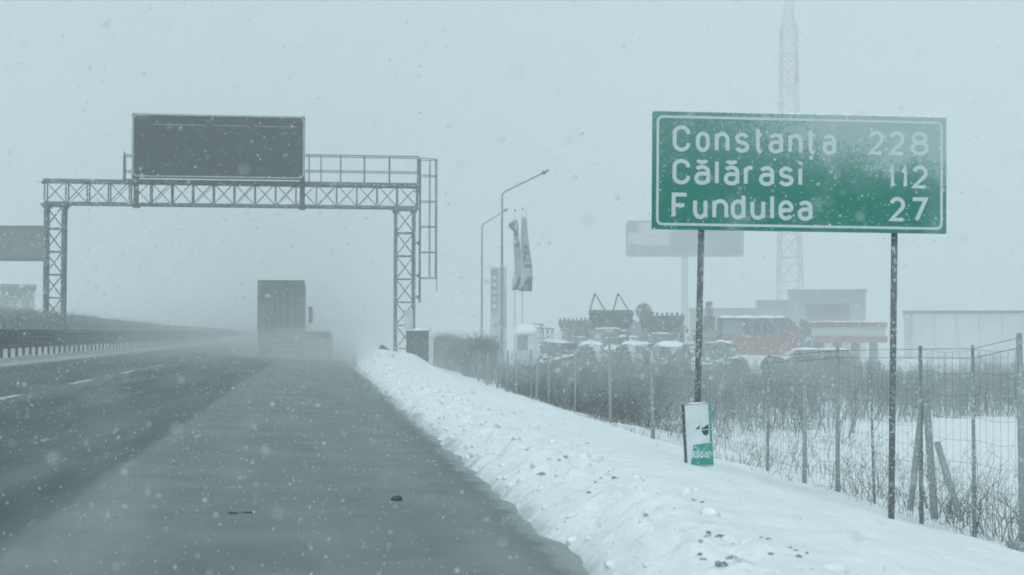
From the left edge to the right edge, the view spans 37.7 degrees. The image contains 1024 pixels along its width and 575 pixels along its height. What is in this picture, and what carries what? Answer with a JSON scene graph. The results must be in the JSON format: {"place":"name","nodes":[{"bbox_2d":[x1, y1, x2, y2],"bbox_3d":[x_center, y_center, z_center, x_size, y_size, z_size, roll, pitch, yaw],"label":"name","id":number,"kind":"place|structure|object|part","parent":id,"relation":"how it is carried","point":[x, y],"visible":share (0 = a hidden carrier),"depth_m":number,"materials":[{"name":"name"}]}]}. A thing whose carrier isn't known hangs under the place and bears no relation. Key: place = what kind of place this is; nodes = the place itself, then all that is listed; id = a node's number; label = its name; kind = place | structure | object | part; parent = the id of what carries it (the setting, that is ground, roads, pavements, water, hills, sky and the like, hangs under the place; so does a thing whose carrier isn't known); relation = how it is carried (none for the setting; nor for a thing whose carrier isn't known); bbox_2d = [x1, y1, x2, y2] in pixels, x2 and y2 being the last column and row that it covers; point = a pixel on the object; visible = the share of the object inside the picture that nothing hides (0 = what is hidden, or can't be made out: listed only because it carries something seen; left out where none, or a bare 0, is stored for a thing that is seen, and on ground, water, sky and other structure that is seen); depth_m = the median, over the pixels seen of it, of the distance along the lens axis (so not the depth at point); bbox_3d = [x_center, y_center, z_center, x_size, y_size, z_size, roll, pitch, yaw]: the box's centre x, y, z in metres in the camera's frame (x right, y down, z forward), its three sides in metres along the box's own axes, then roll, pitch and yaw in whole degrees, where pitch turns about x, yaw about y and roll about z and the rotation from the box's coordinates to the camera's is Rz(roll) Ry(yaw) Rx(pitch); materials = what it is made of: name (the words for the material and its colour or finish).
{"place":"outdoors","nodes":[
{"label":"outdoors","id":0,"kind":"place"},
{"bbox_2d":[0,336,588,574],"bbox_3d":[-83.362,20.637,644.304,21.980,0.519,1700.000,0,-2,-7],"label":"road","id":1,"kind":"structure","parent":0,"point":[139,519],"depth_m":14.08,"materials":[{"name":"grey asphalt"}]},
{"bbox_2d":[0,395,19,399],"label":"road marking","id":2,"kind":"object","parent":1,"relation":"on","point":[1,398],"visible":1,"depth_m":26.65,"materials":[{"name":"paint"}]},
{"bbox_2d":[228,511,252,513],"bbox_3d":[-2.083,1.723,11.444,0.141,0.029,0.215,-1,-2,39],"label":"dirt patch","id":3,"kind":"object","parent":1,"relation":"on","point":[229,512],"visible":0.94,"depth_m":11.42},
{"bbox_2d":[257,280,312,355],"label":"lorry","id":4,"kind":"object","parent":1,"relation":"on","point":[274,325],"visible":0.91,"depth_m":82.07,"materials":[{"name":"metal"}]},
{"bbox_2d":[258,282,280,335],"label":"rear door","id":5,"kind":"structure","parent":4,"relation":"in","point":[272,327],"depth_m":81.96,"materials":[{"name":"metal"}]},
{"bbox_2d":[281,282,302,335],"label":"rear door","id":6,"kind":"structure","parent":4,"relation":"in","point":[295,301],"depth_m":82.12,"materials":[{"name":"metal"}]},
{"bbox_2d":[302,331,332,356],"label":"car","id":7,"kind":"object","parent":1,"relation":"on","point":[311,340],"visible":0.69,"depth_m":84.11,"materials":[{"name":"metal"}]},
{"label":"rear window","id":8,"kind":"part","parent":7,"relation":"part of","materials":[{"name":"grey glass"}]},
{"bbox_2d":[391,495,401,500],"bbox_3d":[-0.986,1.810,12.821,0.103,0.061,0.184,0,-2,-7],"label":"ice lump","id":9,"kind":"object","parent":1,"relation":"on","point":[397,498],"visible":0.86,"depth_m":12.77,"materials":[{"name":"black ice"}]},
{"bbox_2d":[434,337,464,372],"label":"bush","id":10,"kind":"object","parent":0,"point":[449,351],"visible":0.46,"depth_m":79.49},
{"bbox_2d":[0,334,1023,574],"bbox_3d":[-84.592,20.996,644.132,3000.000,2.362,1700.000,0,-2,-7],"label":"ground","id":11,"kind":"structure","parent":0,"point":[904,546],"depth_m":14.67,"materials":[{"name":"white snow"}]},
{"bbox_2d":[0,284,35,310],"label":"grey shed","id":12,"kind":"structure","parent":11,"relation":"on","point":[12,291],"depth_m":131.07,"materials":[{"name":"paint"}]},
{"bbox_2d":[0,226,43,260],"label":"roadside billboard","id":13,"kind":"object","parent":11,"relation":"on","point":[14,238],"visible":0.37,"depth_m":118.07},
{"bbox_2d":[0,329,236,357],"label":"guardrail","id":14,"kind":"object","parent":11,"relation":"on","point":[42,339],"visible":0.69,"depth_m":67.49,"materials":[{"name":"metal"}]},
{"bbox_2d":[0,301,255,335],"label":"hedge","id":15,"kind":"object","parent":11,"relation":"on","point":[14,319],"visible":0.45,"depth_m":71.88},
{"bbox_2d":[40,152,436,351],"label":"sign gantry","id":16,"kind":"object","parent":11,"relation":"on","point":[395,209],"visible":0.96,"depth_m":65.06,"materials":[{"name":"metal"}]},
{"bbox_2d":[132,113,305,209],"bbox_3d":[-12.589,-5.414,64.539,7.354,4.013,0.950,0,-2,-7],"label":"message board","id":17,"kind":"object","parent":16,"relation":"attached to","point":[160,134],"visible":0.98,"depth_m":64.11,"materials":[{"name":"metal"}]},
{"bbox_2d":[379,345,390,350],"bbox_3d":[-4.914,3.122,60.506,0.200,1.572,4.173,1,-2,-15],"label":"guardrail end","id":18,"kind":"object","parent":11,"relation":"on","point":[382,347],"visible":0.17,"depth_m":61.93,"materials":[{"name":"metal"}]},
{"bbox_2d":[405,328,432,365],"bbox_3d":[-3.928,2.633,63.365,1.227,1.854,0.800,0,-2,0],"label":"control cabinet","id":19,"kind":"object","parent":11,"relation":"on","point":[417,343],"visible":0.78,"depth_m":63.01,"materials":[{"name":"metal"}]},
{"bbox_3d":[-3.993,2.692,63.001,0.807,1.513,0.019,0,-2,0],"label":"door","id":20,"kind":"part","parent":19,"relation":"part of","materials":[{"name":"grey metal"}]},
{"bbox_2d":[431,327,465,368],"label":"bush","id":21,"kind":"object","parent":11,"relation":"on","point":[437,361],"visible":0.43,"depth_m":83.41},
{"bbox_2d":[452,330,508,378],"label":"bush","id":22,"kind":"object","parent":11,"relation":"on","point":[479,342],"visible":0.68,"depth_m":73.43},
{"bbox_2d":[481,208,507,334],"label":"street lamp","id":23,"kind":"object","parent":11,"relation":"on","point":[505,209],"visible":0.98,"depth_m":122.12,"materials":[{"name":"metal"}]},
{"bbox_2d":[490,267,506,369],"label":"pylon sign","id":24,"kind":"object","parent":11,"relation":"on","point":[495,314],"visible":0.57,"depth_m":108.09,"materials":[{"name":"white paint"}]},
{"bbox_2d":[509,209,520,326],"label":"advertising flag","id":25,"kind":"object","parent":11,"relation":"on","point":[517,255],"visible":0.94,"depth_m":112.15,"materials":[{"name":"grey fabric"}]},
{"bbox_2d":[500,169,548,364],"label":"street lamp","id":26,"kind":"object","parent":11,"relation":"on","point":[501,300],"visible":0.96,"depth_m":98.08,"materials":[{"name":"metal"}]},
{"bbox_2d":[512,324,539,368],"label":"kiosk","id":27,"kind":"object","parent":11,"relation":"on","point":[525,336],"visible":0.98,"depth_m":92.01,"materials":[{"name":"metal"}]},
{"bbox_2d":[517,335,527,349],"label":"window","id":28,"kind":"structure","parent":27,"relation":"in","point":[521,339],"depth_m":92.01,"materials":[{"name":"glass"}]},
{"bbox_2d":[519,207,532,323],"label":"advertising flag","id":29,"kind":"object","parent":11,"relation":"on","point":[526,278],"visible":0.97,"depth_m":111.14,"materials":[{"name":"grey fabric"}]},
{"bbox_2d":[521,354,573,376],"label":"plough","id":30,"kind":"object","parent":11,"relation":"on","point":[570,357],"visible":0.35,"depth_m":79.95,"materials":[{"name":"metal"}]},
{"bbox_2d":[539,339,558,358],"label":"tractor","id":31,"kind":"object","parent":11,"relation":"on","point":[543,346],"visible":0.16,"depth_m":92.90,"materials":[{"name":"metal"}]},
{"bbox_2d":[533,323,576,355],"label":"folded cultivator","id":32,"kind":"object","parent":11,"relation":"on","point":[562,335],"visible":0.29,"depth_m":98.65,"materials":[{"name":"metal"}]},
{"bbox_2d":[542,340,577,377],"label":"tractor","id":33,"kind":"object","parent":11,"relation":"on","point":[559,346],"visible":0.29,"depth_m":84.07,"materials":[{"name":"grey paint"}]},
{"bbox_2d":[537,327,584,347],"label":"folded cultivator","id":34,"kind":"object","parent":11,"relation":"on","point":[552,332],"visible":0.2,"depth_m":103.34,"materials":[{"name":"metal"}]},
{"bbox_2d":[558,317,593,347],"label":"combine harvester","id":35,"kind":"object","parent":11,"relation":"on","point":[584,324],"visible":0.22,"depth_m":104.11,"materials":[{"name":"metal"}]},
{"bbox_2d":[568,340,586,348],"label":"folded cultivator","id":36,"kind":"object","parent":11,"relation":"on","point":[577,342],"visible":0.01,"depth_m":85.87,"materials":[{"name":"metal"}]},
{"bbox_2d":[572,340,607,382],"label":"round baler","id":37,"kind":"object","parent":11,"relation":"on","point":[594,349],"visible":0.56,"depth_m":76.21,"materials":[{"name":"grey paint"}]},
{"bbox_2d":[388,363,808,565],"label":"soil clods","id":38,"kind":"object","parent":11,"relation":"on","point":[718,562],"visible":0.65,"depth_m":8.57,"materials":[{"name":"soil"}]},
{"bbox_2d":[359,350,846,574],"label":"snow lumps","id":39,"kind":"object","parent":11,"relation":"on","point":[837,568],"visible":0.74,"depth_m":14.41,"materials":[{"name":"white snow"}]},
{"bbox_2d":[602,347,615,353],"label":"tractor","id":40,"kind":"object","parent":11,"relation":"on","point":[606,349],"visible":0.03,"depth_m":80.04,"materials":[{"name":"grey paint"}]},
{"bbox_2d":[611,340,651,374],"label":"round baler","id":41,"kind":"object","parent":11,"relation":"on","point":[630,348],"visible":0.48,"depth_m":75.36,"materials":[{"name":"grey paint"}]},
{"bbox_2d":[616,328,656,344],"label":"folded cultivator","id":42,"kind":"object","parent":11,"relation":"on","point":[627,337],"visible":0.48,"depth_m":88.16,"materials":[{"name":"metal"}]},
{"bbox_2d":[639,312,688,343],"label":"combine harvester","id":43,"kind":"object","parent":11,"relation":"on","point":[653,322],"visible":0.34,"depth_m":95.11,"materials":[{"name":"metal"}]},
{"bbox_2d":[648,341,693,382],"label":"round baler","id":44,"kind":"object","parent":11,"relation":"on","point":[666,347],"visible":0.56,"depth_m":74.35,"materials":[{"name":"grey paint"}]},
{"bbox_2d":[626,221,743,341],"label":"billboard","id":45,"kind":"object","parent":11,"relation":"on","point":[714,241],"visible":0.79,"depth_m":215.27},
{"bbox_2d":[668,325,714,353],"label":"folded cultivator","id":46,"kind":"object","parent":11,"relation":"on","point":[680,330],"visible":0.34,"depth_m":90.70,"materials":[{"name":"metal"}]},
{"bbox_2d":[681,402,713,466],"bbox_3d":[1.865,1.526,15.041,0.282,0.750,0.097,-3,-1,-13],"label":"sign","id":47,"kind":"object","parent":11,"relation":"on","point":[700,440],"visible":0.92,"depth_m":15.00,"materials":[{"name":"metal"}]},
{"bbox_2d":[688,330,716,341],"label":"folded cultivator","id":48,"kind":"object","parent":11,"relation":"on","point":[694,334],"visible":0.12,"depth_m":93.89,"materials":[{"name":"metal"}]},
{"bbox_2d":[684,341,723,373],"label":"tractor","id":49,"kind":"object","parent":11,"relation":"on","point":[692,354],"visible":0.1,"depth_m":91.81,"materials":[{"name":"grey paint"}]},
{"bbox_2d":[703,301,714,341],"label":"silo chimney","id":50,"kind":"object","parent":11,"relation":"on","point":[707,309],"visible":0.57,"depth_m":100.71,"materials":[{"name":"grey paint"}]},
{"bbox_2d":[691,339,745,377],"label":"tractor","id":51,"kind":"object","parent":11,"relation":"on","point":[715,349],"visible":0.55,"depth_m":82.82,"materials":[{"name":"grey paint"}]},
{"bbox_2d":[688,308,756,341],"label":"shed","id":52,"kind":"structure","parent":11,"relation":"on","point":[731,311],"depth_m":182.17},
{"bbox_2d":[466,344,1023,438],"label":"brush","id":53,"kind":"object","parent":11,"relation":"on","point":[628,377],"visible":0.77,"depth_m":50.96,"materials":[{"name":"plant"}]},
{"bbox_2d":[478,333,1023,551],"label":"wire fence","id":54,"kind":"object","parent":11,"relation":"on","point":[924,412],"visible":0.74,"depth_m":17.15,"materials":[{"name":"metal"}]},
{"bbox_2d":[707,311,798,375],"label":"red harvester","id":55,"kind":"object","parent":11,"relation":"on","point":[761,331],"visible":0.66,"depth_m":90.12,"materials":[{"name":"paint"}]},
{"bbox_2d":[495,365,1018,548],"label":"dry weeds","id":56,"kind":"object","parent":11,"relation":"on","point":[603,408],"visible":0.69,"depth_m":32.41,"materials":[{"name":"plant"}]},
{"bbox_2d":[755,300,788,355],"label":"hall wing","id":57,"kind":"structure","parent":11,"relation":"on","point":[768,308],"depth_m":178.14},
{"bbox_2d":[776,0,803,299],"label":"lattice mast","id":58,"kind":"object","parent":11,"relation":"on","point":[792,32],"visible":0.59,"depth_m":340.52,"materials":[{"name":"grey metal"}]},
{"bbox_2d":[762,347,822,378],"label":"parked car","id":59,"kind":"object","parent":11,"relation":"on","point":[799,352],"visible":0.31,"depth_m":85.44,"materials":[{"name":"metal"}]},
{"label":"side window","id":60,"kind":"part","parent":59,"relation":"part of","materials":[{"name":"grey glass"}]},
{"bbox_2d":[651,110,946,518],"bbox_3d":[2.921,0.495,15.375,3.084,4.577,0.256,1,-2,-5],"label":"direction sign","id":61,"kind":"object","parent":11,"relation":"on","point":[698,140],"visible":0.98,"depth_m":15.31,"materials":[{"name":"metal"}]},
{"bbox_2d":[788,347,858,378],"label":"parked car","id":62,"kind":"object","parent":11,"relation":"on","point":[848,354],"visible":0.31,"depth_m":85.20,"materials":[{"name":"metal"}]},
{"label":"side window","id":63,"kind":"part","parent":62,"relation":"part of","materials":[{"name":"grey glass"}]},
{"bbox_2d":[787,289,866,355],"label":"industrial hall","id":64,"kind":"structure","parent":11,"relation":"on","point":[802,310],"depth_m":175.06,"materials":[{"name":"grey metal"}]},
{"bbox_2d":[799,319,887,372],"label":"seed drill","id":65,"kind":"object","parent":11,"relation":"on","point":[838,333],"visible":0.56,"depth_m":97.08,"materials":[{"name":"red paint"}]},
{"bbox_2d":[903,310,1023,359],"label":"white warehouse","id":66,"kind":"structure","parent":11,"relation":"on","point":[971,320],"depth_m":151.09,"materials":[{"name":"white metal"}]},
{"bbox_2d":[0,0,1023,574],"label":"falling snow","id":67,"kind":"structure","parent":0,"point":[664,294],"depth_m":10.45,"materials":[{"name":"white snow"}]},
{"bbox_2d":[0,0,1023,335],"label":"sky","id":68,"kind":"structure","parent":0,"point":[728,17],"materials":[{"name":"grey"}]},
{"bbox_2d":[589,293,636,346],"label":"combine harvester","id":69,"kind":"object","parent":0,"point":[603,333],"visible":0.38,"depth_m":92.08,"materials":[{"name":"metal"}]},
{"bbox_2d":[629,303,653,340],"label":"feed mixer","id":70,"kind":"object","parent":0,"point":[637,331],"visible":0.29,"depth_m":104.04,"materials":[{"name":"grey paint"}]},
{"bbox_2d":[689,348,716,381],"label":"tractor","id":71,"kind":"object","parent":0,"point":[709,365],"visible":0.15,"depth_m":80.35,"materials":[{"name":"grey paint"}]}
]}

